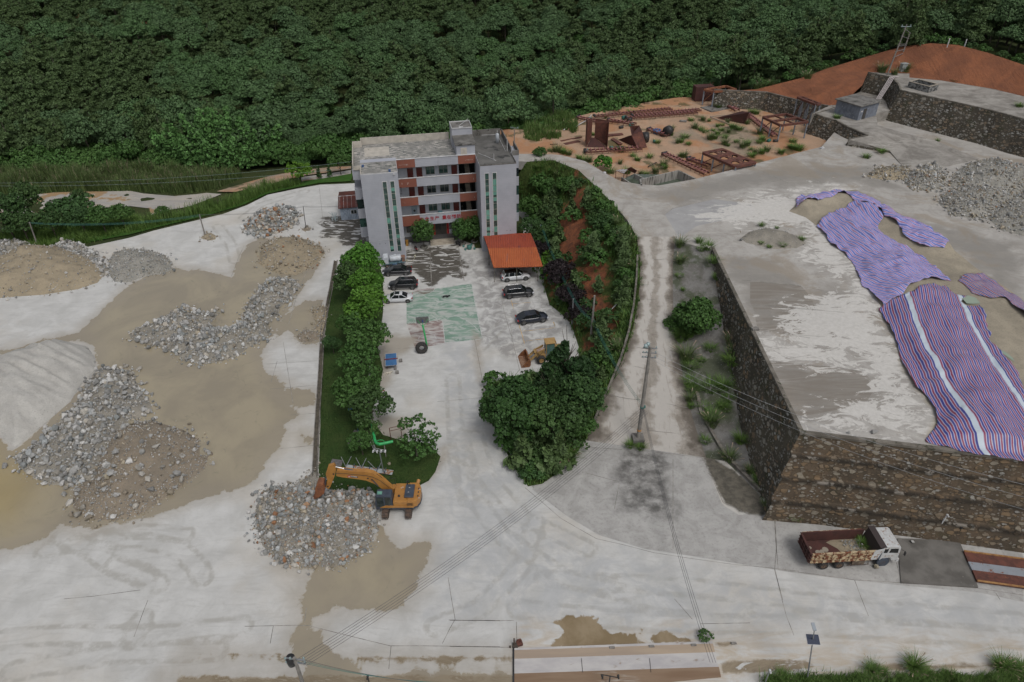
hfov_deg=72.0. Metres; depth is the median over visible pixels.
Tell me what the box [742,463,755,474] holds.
grass tussock
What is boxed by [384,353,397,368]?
table tennis
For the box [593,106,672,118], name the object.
conveyor frame
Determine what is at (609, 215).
shrub
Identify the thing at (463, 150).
door
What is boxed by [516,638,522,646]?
rusty box
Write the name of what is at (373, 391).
leafy tree
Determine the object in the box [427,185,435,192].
window
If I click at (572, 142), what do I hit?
steel plate
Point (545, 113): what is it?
broadleaf tree
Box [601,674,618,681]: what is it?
lamp post
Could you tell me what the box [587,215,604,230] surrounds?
shrub
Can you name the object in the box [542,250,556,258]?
shrub
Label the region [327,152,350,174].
leafy tree
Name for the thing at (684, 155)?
grass tussock
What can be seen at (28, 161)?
broadleaf tree
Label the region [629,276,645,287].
grass tussock
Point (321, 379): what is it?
kerb
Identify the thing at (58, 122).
pine tree
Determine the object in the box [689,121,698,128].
grass tussock
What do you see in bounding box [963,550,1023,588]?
steel deck
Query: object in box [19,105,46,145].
pine tree
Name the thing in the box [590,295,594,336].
utility pole
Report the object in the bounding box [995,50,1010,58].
shrub
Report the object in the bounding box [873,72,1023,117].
top terrace
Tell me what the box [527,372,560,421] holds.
pine tree
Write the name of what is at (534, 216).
shrub
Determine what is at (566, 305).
slope undergrowth
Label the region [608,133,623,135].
steel plate
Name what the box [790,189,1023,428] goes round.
sand ridge
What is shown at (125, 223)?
overhead wire
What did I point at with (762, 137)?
grass tussock
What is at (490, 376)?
shrub
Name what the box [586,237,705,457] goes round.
ramp road
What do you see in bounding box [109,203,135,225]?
leafy tree
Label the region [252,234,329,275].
sand heap
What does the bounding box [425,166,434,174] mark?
window
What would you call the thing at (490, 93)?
broadleaf tree
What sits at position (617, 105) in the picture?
broadleaf tree
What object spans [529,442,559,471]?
shrub
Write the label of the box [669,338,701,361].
grass tussock
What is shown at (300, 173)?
leafy tree
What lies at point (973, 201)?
gravel heap
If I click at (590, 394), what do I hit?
leafy tree
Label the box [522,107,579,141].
plant reeds
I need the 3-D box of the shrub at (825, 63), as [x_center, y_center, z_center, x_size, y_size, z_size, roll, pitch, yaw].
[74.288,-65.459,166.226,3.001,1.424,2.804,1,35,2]
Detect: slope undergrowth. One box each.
[485,157,642,487]
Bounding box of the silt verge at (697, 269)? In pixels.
[673,239,757,492]
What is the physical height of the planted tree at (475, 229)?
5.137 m
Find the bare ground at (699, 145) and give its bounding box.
[500,97,825,180]
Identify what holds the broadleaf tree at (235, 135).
on the terrain at (252, 172)
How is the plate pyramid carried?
on the bare ground at (699, 145)
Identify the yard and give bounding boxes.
[0,183,1023,681]
[519,120,1023,446]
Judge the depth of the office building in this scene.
117.26 m
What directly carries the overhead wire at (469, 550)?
attached to the utility pole at (291, 659)
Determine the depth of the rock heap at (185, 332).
99.86 m
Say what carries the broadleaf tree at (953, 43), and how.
on the terrain at (252, 172)
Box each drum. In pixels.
[642,132,648,141]
[663,125,672,135]
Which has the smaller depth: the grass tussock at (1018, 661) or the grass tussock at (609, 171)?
the grass tussock at (1018, 661)
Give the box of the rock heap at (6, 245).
[0,238,29,255]
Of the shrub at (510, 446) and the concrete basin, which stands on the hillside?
the shrub at (510, 446)
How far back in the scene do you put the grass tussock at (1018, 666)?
58.94 m
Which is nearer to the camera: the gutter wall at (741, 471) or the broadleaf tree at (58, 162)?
the gutter wall at (741, 471)
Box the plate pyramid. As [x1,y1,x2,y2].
[710,111,749,127]
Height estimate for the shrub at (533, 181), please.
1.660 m
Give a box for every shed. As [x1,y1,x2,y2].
[338,191,358,219]
[615,167,636,177]
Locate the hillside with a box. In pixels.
[486,160,639,485]
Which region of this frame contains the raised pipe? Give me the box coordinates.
[368,366,392,456]
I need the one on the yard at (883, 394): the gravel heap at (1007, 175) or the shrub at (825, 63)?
the gravel heap at (1007, 175)
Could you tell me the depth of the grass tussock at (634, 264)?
101.57 m
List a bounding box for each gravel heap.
[105,247,175,282]
[867,163,910,180]
[901,160,951,191]
[934,183,1015,220]
[947,157,1023,195]
[983,190,1023,235]
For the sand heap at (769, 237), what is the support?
on the yard at (883, 394)
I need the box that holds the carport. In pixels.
[483,233,542,281]
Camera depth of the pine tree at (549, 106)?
159.78 m
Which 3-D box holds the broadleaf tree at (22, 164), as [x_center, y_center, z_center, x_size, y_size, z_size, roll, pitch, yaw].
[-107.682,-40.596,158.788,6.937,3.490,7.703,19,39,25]
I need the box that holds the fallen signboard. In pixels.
[341,456,393,474]
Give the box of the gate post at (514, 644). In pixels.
[509,638,517,647]
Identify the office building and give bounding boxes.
[352,119,518,259]
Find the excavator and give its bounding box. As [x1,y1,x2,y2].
[314,462,421,518]
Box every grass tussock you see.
[548,142,564,152]
[555,145,567,153]
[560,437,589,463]
[576,153,593,161]
[585,155,592,162]
[603,166,616,174]
[609,336,632,351]
[611,331,624,341]
[612,214,625,225]
[616,306,630,320]
[617,165,633,173]
[620,436,637,448]
[628,258,641,268]
[629,233,639,245]
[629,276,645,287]
[632,441,649,450]
[634,154,641,160]
[644,152,654,158]
[650,163,662,173]
[658,156,669,165]
[669,327,698,342]
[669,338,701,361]
[670,233,689,247]
[672,251,687,264]
[673,322,697,337]
[677,132,691,138]
[678,372,702,385]
[679,149,689,157]
[679,355,706,371]
[681,388,700,402]
[685,378,702,393]
[685,401,698,408]
[686,322,710,334]
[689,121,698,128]
[693,235,706,243]
[694,244,707,251]
[695,372,728,395]
[695,398,711,409]
[696,406,730,428]
[697,355,706,362]
[697,404,722,421]
[698,432,712,445]
[699,237,717,250]
[701,340,722,352]
[703,130,715,139]
[705,255,723,263]
[710,369,737,391]
[714,397,730,409]
[718,135,733,145]
[718,441,744,463]
[719,347,738,366]
[719,402,732,412]
[720,331,732,346]
[720,390,736,402]
[725,341,734,357]
[726,123,738,128]
[728,430,747,444]
[734,124,743,130]
[737,138,748,148]
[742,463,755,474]
[747,151,761,157]
[753,108,760,114]
[755,128,767,134]
[756,133,769,141]
[756,146,765,154]
[761,143,773,151]
[772,662,793,680]
[775,148,786,154]
[788,143,801,149]
[790,142,808,151]
[801,69,815,78]
[831,114,842,118]
[855,534,868,548]
[859,654,888,679]
[860,152,872,158]
[874,661,895,680]
[875,62,889,72]
[877,148,889,153]
[891,67,900,74]
[896,61,914,72]
[897,644,936,679]
[917,662,938,679]
[937,663,953,680]
[984,644,1021,677]
[997,649,1023,680]
[1008,649,1023,673]
[1015,101,1023,107]
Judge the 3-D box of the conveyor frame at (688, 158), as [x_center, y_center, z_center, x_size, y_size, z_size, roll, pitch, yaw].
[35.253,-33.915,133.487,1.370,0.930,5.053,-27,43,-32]
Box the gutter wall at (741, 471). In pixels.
[695,392,759,490]
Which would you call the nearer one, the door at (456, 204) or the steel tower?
the door at (456, 204)
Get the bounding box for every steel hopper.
[585,117,608,147]
[619,125,646,147]
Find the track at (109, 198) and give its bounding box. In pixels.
[1,191,219,214]
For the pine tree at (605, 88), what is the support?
on the terrain at (252, 172)
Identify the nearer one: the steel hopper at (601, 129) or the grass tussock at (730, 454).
the grass tussock at (730, 454)
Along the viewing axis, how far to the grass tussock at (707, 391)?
86.32 m
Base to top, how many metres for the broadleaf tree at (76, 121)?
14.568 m
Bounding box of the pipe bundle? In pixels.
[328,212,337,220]
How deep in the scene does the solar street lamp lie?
55.39 m
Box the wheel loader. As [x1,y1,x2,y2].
[518,337,560,367]
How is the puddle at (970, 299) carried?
on the sand ridge
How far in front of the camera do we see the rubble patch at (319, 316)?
104.03 m
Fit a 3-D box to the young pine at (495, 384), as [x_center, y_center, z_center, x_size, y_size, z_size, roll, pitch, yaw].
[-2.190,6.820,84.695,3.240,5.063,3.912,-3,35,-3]
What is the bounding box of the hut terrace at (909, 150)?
[809,92,978,166]
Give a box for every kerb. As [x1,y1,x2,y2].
[312,260,337,476]
[594,255,637,419]
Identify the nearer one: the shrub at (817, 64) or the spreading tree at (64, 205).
the spreading tree at (64, 205)
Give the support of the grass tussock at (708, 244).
on the silt verge at (697, 269)
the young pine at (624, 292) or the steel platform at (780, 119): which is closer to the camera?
the young pine at (624, 292)
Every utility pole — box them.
[29,222,36,241]
[284,653,305,681]
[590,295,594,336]
[631,342,657,444]
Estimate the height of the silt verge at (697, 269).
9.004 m
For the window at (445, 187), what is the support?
in the office building
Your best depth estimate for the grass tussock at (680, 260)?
101.19 m
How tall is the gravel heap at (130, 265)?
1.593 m
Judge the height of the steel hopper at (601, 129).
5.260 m
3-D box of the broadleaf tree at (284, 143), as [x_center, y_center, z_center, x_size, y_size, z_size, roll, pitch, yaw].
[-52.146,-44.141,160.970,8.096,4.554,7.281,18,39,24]
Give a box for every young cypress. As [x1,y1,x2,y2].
[316,165,322,178]
[326,164,332,176]
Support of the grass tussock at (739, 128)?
on the bare ground at (699, 145)
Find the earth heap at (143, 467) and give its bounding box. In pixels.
[63,416,213,525]
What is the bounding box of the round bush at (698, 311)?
[671,296,722,334]
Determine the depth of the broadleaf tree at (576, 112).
160.07 m
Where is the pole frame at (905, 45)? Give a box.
[887,24,910,74]
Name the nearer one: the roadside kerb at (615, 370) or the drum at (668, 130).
the roadside kerb at (615, 370)
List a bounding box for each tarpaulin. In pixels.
[796,189,948,247]
[817,200,950,303]
[879,283,1023,460]
[958,273,1023,309]
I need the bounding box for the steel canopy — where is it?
[702,85,736,106]
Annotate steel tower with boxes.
[792,96,820,125]
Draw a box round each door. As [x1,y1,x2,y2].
[407,168,413,177]
[409,187,414,195]
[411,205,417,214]
[416,167,422,176]
[418,186,423,195]
[419,205,425,213]
[451,165,456,173]
[452,183,457,192]
[453,202,458,210]
[461,148,466,154]
[861,108,866,119]
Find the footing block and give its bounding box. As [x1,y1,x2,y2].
[751,326,758,330]
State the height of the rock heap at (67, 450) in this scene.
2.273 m
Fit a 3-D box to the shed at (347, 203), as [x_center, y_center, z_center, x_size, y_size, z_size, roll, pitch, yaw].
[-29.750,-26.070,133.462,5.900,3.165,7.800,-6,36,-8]
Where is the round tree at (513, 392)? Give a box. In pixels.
[478,375,548,441]
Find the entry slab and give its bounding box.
[897,538,977,587]
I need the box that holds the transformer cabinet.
[899,62,908,71]
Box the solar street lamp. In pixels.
[805,622,820,677]
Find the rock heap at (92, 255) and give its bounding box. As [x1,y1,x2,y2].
[52,237,112,278]
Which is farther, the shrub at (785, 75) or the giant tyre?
the shrub at (785, 75)
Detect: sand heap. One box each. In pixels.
[0,244,101,297]
[199,231,217,241]
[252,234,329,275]
[742,227,805,248]
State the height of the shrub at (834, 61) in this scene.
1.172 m
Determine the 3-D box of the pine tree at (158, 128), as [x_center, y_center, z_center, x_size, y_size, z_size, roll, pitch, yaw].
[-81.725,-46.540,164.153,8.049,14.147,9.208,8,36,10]
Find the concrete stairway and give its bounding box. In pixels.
[876,76,897,98]
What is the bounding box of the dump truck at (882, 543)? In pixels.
[797,525,905,569]
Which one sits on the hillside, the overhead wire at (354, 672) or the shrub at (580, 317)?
the shrub at (580, 317)
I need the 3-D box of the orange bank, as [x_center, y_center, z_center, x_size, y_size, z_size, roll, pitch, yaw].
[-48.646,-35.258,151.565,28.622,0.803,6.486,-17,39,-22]
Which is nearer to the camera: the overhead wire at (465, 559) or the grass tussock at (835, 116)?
the overhead wire at (465, 559)
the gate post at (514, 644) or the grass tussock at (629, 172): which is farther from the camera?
the grass tussock at (629, 172)
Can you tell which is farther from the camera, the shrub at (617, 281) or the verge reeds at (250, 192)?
the verge reeds at (250, 192)
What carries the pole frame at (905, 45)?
on the top terrace at (994, 99)
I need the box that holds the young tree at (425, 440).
[395,413,441,460]
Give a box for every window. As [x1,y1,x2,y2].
[357,199,364,208]
[360,218,366,226]
[382,181,394,251]
[390,181,401,251]
[406,226,414,232]
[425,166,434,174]
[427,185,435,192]
[428,204,437,210]
[439,165,447,173]
[440,184,448,191]
[441,203,449,209]
[484,173,490,235]
[492,172,497,234]
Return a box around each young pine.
[481,382,499,419]
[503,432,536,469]
[526,370,536,383]
[529,432,545,453]
[536,195,548,217]
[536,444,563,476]
[540,421,553,445]
[544,198,562,225]
[547,236,562,260]
[548,184,558,203]
[548,222,566,243]
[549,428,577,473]
[564,195,576,210]
[565,268,585,290]
[568,182,576,195]
[579,185,592,207]
[583,230,601,260]
[588,310,614,345]
[591,274,603,293]
[596,364,608,381]
[609,249,627,273]
[611,275,633,308]
[614,224,630,252]
[617,240,631,262]
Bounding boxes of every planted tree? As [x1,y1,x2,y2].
[410,218,434,243]
[450,217,472,242]
[462,215,479,240]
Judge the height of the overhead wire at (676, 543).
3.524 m
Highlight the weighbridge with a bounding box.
[513,641,720,681]
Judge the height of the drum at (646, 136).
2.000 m
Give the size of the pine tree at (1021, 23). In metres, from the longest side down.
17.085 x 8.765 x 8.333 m
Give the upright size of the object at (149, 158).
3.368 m
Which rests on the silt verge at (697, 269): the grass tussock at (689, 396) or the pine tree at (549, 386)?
the grass tussock at (689, 396)
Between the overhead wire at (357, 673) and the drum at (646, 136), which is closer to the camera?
the overhead wire at (357, 673)
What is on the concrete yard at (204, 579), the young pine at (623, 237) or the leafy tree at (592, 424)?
the leafy tree at (592, 424)
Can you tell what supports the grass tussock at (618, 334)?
on the hillside
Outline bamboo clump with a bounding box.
[149,105,282,168]
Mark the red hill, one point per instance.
(942, 62)
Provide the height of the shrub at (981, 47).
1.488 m
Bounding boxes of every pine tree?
[0,118,32,158]
[17,118,33,143]
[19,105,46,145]
[45,118,72,153]
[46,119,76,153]
[77,103,109,146]
[116,111,137,138]
[132,92,159,145]
[133,130,146,150]
[146,110,173,149]
[176,121,190,136]
[525,90,547,114]
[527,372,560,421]
[533,325,600,401]
[538,100,555,111]
[567,84,587,108]
[584,82,600,101]
[594,76,621,108]
[624,70,656,102]
[763,61,782,77]
[778,36,809,79]
[887,30,902,46]
[892,1,928,45]
[923,16,932,35]
[958,0,1000,41]
[959,7,992,41]
[964,7,995,41]
[989,6,1006,42]
[1009,13,1023,52]
[1016,17,1023,40]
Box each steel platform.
[700,148,755,171]
[760,113,807,139]
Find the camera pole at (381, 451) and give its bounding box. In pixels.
[372,450,385,471]
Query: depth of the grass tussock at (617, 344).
91.94 m
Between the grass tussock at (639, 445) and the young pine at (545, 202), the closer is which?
the grass tussock at (639, 445)
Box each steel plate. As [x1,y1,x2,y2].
[563,140,580,144]
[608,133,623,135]
[611,138,622,144]
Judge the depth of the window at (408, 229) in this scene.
122.91 m
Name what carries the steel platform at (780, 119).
on the bare ground at (699, 145)
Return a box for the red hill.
[746,43,1023,104]
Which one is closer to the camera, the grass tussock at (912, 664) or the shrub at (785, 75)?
the grass tussock at (912, 664)
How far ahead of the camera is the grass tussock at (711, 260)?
99.61 m
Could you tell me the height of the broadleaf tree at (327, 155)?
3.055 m
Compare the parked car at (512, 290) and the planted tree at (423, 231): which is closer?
the parked car at (512, 290)
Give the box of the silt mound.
[0,339,95,446]
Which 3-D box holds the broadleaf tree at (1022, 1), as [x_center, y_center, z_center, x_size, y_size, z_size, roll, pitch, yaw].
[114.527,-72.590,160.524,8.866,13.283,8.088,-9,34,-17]
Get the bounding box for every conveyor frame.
[576,115,594,121]
[583,145,642,154]
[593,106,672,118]
[606,117,636,124]
[625,110,697,119]
[630,107,701,115]
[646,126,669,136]
[661,151,709,174]
[686,156,710,168]
[727,105,739,112]
[749,112,777,136]
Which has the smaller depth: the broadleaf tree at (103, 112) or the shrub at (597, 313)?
the shrub at (597, 313)
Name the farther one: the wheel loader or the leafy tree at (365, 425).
the wheel loader
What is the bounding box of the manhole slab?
[331,459,342,466]
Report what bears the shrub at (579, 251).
on the hillside
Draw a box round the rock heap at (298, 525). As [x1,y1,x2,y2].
[243,480,381,571]
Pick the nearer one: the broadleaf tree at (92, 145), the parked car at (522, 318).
the parked car at (522, 318)
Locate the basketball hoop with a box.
[416,316,428,343]
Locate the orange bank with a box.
[219,166,350,191]
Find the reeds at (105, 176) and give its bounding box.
[0,157,242,193]
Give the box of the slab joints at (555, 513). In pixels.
[65,189,1020,664]
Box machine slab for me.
[700,105,729,111]
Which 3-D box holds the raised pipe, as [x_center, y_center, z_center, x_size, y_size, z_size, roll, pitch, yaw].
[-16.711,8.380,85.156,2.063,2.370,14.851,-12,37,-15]
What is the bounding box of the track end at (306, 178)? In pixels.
[296,170,350,181]
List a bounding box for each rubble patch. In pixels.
[290,462,324,487]
[295,327,321,344]
[299,225,313,231]
[307,303,331,336]
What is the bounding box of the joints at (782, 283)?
[667,150,858,370]
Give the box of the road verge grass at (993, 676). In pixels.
[759,664,1023,681]
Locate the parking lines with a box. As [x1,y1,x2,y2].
[511,300,554,342]
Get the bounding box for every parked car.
[382,264,411,276]
[385,291,412,303]
[388,275,417,290]
[500,268,529,282]
[502,284,533,298]
[515,309,548,325]
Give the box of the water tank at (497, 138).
[496,133,498,143]
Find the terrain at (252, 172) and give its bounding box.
[0,0,1023,247]
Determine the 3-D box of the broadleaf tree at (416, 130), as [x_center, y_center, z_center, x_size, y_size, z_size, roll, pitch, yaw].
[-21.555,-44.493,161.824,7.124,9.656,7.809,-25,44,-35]
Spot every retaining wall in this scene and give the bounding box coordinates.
[711,247,1023,552]
[712,89,834,122]
[806,108,889,152]
[860,72,1023,156]
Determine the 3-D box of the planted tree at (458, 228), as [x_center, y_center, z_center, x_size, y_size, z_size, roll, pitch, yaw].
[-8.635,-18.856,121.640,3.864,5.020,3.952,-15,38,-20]
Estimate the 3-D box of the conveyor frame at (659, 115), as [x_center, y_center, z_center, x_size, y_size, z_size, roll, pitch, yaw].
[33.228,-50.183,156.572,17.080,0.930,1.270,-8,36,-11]
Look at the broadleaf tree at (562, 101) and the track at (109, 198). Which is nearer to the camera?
the track at (109, 198)
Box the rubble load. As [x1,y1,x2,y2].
[826,538,866,551]
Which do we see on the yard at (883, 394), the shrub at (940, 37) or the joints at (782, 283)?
the joints at (782, 283)
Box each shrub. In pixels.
[478,385,500,403]
[481,370,508,385]
[492,427,518,448]
[501,439,516,454]
[509,124,519,129]
[515,369,530,377]
[517,459,547,480]
[521,466,536,475]
[525,207,534,217]
[528,175,541,186]
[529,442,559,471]
[532,214,545,220]
[532,258,547,272]
[534,240,549,253]
[536,172,553,184]
[539,205,562,217]
[539,271,552,280]
[540,258,575,284]
[541,186,550,194]
[542,218,557,227]
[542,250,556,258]
[547,249,572,261]
[547,273,568,284]
[549,224,563,233]
[550,197,562,205]
[554,293,563,304]
[555,281,587,307]
[558,175,576,186]
[558,208,582,221]
[561,427,589,450]
[563,304,591,320]
[573,309,597,328]
[574,177,586,187]
[575,245,589,263]
[577,228,597,243]
[577,272,590,280]
[578,296,597,308]
[583,185,601,199]
[583,201,599,212]
[583,347,597,363]
[584,248,609,266]
[585,212,600,225]
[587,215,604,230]
[588,344,617,364]
[590,354,611,371]
[593,154,612,167]
[594,198,614,210]
[594,229,606,239]
[594,309,603,317]
[595,337,616,358]
[596,210,614,220]
[597,207,609,215]
[600,216,615,228]
[602,307,621,322]
[603,224,614,232]
[604,231,628,245]
[607,225,627,242]
[611,278,622,286]
[616,266,635,278]
[697,628,714,641]
[748,78,762,87]
[758,77,769,85]
[770,77,780,83]
[781,71,794,79]
[793,68,808,76]
[805,65,811,72]
[810,61,826,69]
[821,60,833,66]
[830,59,839,64]
[840,52,853,59]
[855,52,865,57]
[865,47,878,54]
[877,43,890,50]
[924,32,939,41]
[939,35,951,43]
[951,38,962,42]
[966,42,978,47]
[977,43,993,51]
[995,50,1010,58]
[1010,53,1023,61]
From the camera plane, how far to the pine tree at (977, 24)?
153.07 m
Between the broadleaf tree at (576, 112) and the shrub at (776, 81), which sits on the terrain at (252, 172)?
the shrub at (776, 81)
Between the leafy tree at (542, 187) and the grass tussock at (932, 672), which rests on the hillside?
the leafy tree at (542, 187)
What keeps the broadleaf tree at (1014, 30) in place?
on the terrain at (252, 172)
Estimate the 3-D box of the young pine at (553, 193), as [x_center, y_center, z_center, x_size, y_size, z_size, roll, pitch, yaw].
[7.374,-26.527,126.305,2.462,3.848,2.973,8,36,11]
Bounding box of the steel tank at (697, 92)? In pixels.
[691,82,714,101]
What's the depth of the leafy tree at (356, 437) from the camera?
78.78 m
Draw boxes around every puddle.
[962,295,979,303]
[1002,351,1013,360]
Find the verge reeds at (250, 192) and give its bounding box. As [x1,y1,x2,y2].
[122,175,301,232]
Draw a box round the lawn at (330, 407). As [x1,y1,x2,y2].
[319,262,440,493]
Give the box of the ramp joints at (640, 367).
[596,259,686,432]
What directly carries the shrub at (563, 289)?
on the hillside
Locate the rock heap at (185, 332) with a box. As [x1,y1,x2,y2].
[122,276,302,366]
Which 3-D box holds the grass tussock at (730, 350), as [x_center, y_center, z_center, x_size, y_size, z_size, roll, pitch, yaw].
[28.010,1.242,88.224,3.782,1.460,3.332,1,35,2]
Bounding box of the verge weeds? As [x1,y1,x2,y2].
[0,209,146,245]
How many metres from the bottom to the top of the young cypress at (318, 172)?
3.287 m
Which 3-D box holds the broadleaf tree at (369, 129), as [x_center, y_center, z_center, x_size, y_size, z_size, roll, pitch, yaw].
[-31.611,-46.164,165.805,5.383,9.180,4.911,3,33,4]
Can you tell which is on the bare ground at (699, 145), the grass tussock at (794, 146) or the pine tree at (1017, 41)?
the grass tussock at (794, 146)
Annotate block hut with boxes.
[834,94,881,119]
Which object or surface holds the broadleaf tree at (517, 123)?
on the bare ground at (699, 145)
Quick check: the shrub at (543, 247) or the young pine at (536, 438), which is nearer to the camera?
the young pine at (536, 438)
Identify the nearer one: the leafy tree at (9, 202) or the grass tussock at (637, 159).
the leafy tree at (9, 202)
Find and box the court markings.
[394,283,482,344]
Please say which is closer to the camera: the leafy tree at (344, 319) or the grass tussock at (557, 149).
the leafy tree at (344, 319)
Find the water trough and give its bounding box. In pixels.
[907,79,938,92]
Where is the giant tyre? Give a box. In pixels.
[415,341,427,353]
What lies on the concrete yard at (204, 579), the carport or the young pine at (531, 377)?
the carport
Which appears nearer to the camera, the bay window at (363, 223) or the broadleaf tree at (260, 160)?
the bay window at (363, 223)
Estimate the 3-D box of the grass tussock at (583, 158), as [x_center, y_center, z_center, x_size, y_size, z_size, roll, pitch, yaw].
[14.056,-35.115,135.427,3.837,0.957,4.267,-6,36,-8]
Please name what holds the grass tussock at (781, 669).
on the concrete yard at (204, 579)
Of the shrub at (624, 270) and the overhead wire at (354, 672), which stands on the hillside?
the shrub at (624, 270)
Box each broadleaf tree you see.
[0,147,16,161]
[0,155,8,163]
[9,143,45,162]
[13,150,53,169]
[26,157,59,167]
[32,135,48,149]
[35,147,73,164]
[50,154,81,167]
[60,113,79,132]
[63,111,102,145]
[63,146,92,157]
[68,158,95,166]
[75,142,106,161]
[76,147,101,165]
[89,109,109,139]
[91,115,125,143]
[93,148,126,162]
[96,160,128,166]
[98,138,141,158]
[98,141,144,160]
[103,115,136,142]
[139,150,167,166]
[145,94,194,126]
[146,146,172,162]
[171,158,183,165]
[174,121,196,139]
[181,138,199,152]
[189,128,225,145]
[215,124,246,148]
[222,159,241,167]
[230,105,267,131]
[236,148,241,158]
[241,144,273,166]
[245,108,288,159]
[247,144,284,160]
[263,144,298,164]
[267,138,299,161]
[281,128,299,143]
[281,145,306,160]
[286,127,305,140]
[291,153,311,163]
[300,151,324,160]
[301,132,339,155]
[305,137,344,148]
[305,142,338,156]
[316,118,341,134]
[321,145,349,162]
[325,137,350,157]
[345,133,363,152]
[347,99,379,132]
[347,134,378,150]
[356,102,390,127]
[367,126,383,136]
[369,112,401,136]
[388,109,408,134]
[392,96,428,130]
[404,113,441,133]
[406,126,428,134]
[418,104,448,131]
[435,105,453,120]
[449,97,474,120]
[459,98,480,119]
[471,122,486,129]
[478,84,516,121]
[480,116,506,128]
[499,117,526,129]
[518,100,544,120]
[528,109,550,124]
[531,65,575,113]
[534,94,568,110]
[564,108,590,117]
[581,96,613,112]
[591,91,627,110]
[601,91,629,103]
[622,93,648,107]
[638,84,661,101]
[741,38,777,88]
[763,51,792,73]
[921,8,954,42]
[938,35,967,45]
[986,0,1023,47]
[995,24,1023,54]
[1000,0,1023,45]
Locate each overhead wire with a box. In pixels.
[36,215,200,224]
[47,162,343,182]
[73,168,343,185]
[297,661,425,681]
[299,408,640,657]
[299,658,415,681]
[301,410,644,662]
[304,411,646,663]
[306,418,641,665]
[307,408,643,655]
[307,662,419,681]
[643,409,712,661]
[643,412,709,660]
[645,415,715,661]
[651,350,1023,484]
[652,355,1022,496]
[653,360,1023,509]
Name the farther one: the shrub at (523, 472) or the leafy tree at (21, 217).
the leafy tree at (21, 217)
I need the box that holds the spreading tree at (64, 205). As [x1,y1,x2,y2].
[43,193,94,218]
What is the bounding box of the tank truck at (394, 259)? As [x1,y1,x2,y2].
[382,253,405,267]
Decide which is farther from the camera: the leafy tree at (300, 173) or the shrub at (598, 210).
the leafy tree at (300, 173)
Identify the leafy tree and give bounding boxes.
[0,192,30,237]
[0,207,34,241]
[7,180,44,215]
[31,208,67,238]
[65,205,92,230]
[69,188,87,196]
[84,204,114,231]
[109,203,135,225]
[155,206,169,214]
[284,161,313,181]
[321,335,342,352]
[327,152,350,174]
[330,373,374,413]
[332,259,369,289]
[335,311,369,334]
[336,339,379,373]
[339,240,385,284]
[342,284,388,320]
[344,361,381,385]
[346,268,384,290]
[346,318,392,357]
[346,430,373,454]
[347,383,395,428]
[356,417,382,442]
[517,216,543,235]
[519,194,543,213]
[527,396,588,439]
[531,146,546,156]
[532,221,554,241]
[535,178,560,193]
[555,176,575,191]
[556,371,607,419]
[567,412,598,435]
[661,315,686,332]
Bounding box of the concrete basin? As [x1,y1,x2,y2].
[621,170,695,184]
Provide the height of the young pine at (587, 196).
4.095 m
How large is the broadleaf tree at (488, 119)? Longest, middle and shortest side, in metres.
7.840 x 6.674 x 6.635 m
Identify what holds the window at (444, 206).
in the office building
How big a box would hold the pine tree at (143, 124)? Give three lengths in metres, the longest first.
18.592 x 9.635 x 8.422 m
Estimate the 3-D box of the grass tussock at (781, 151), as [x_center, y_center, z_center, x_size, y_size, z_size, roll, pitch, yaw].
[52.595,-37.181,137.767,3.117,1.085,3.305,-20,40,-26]
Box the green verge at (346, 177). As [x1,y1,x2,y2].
[4,174,352,241]
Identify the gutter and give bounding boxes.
[313,261,336,471]
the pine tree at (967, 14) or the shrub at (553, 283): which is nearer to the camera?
the shrub at (553, 283)
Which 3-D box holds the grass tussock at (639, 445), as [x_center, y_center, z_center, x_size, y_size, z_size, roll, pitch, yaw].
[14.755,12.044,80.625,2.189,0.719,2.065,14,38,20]
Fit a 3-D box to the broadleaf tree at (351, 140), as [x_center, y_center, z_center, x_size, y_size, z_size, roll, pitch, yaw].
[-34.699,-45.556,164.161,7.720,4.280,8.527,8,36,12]
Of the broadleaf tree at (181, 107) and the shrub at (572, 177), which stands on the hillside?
the shrub at (572, 177)
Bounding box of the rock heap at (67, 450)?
[2,364,157,488]
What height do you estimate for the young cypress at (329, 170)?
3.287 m
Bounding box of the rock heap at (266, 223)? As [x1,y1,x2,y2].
[240,203,303,237]
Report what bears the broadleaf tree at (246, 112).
on the terrain at (252, 172)
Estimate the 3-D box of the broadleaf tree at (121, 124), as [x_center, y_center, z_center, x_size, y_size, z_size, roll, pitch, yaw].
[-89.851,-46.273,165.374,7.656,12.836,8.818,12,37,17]

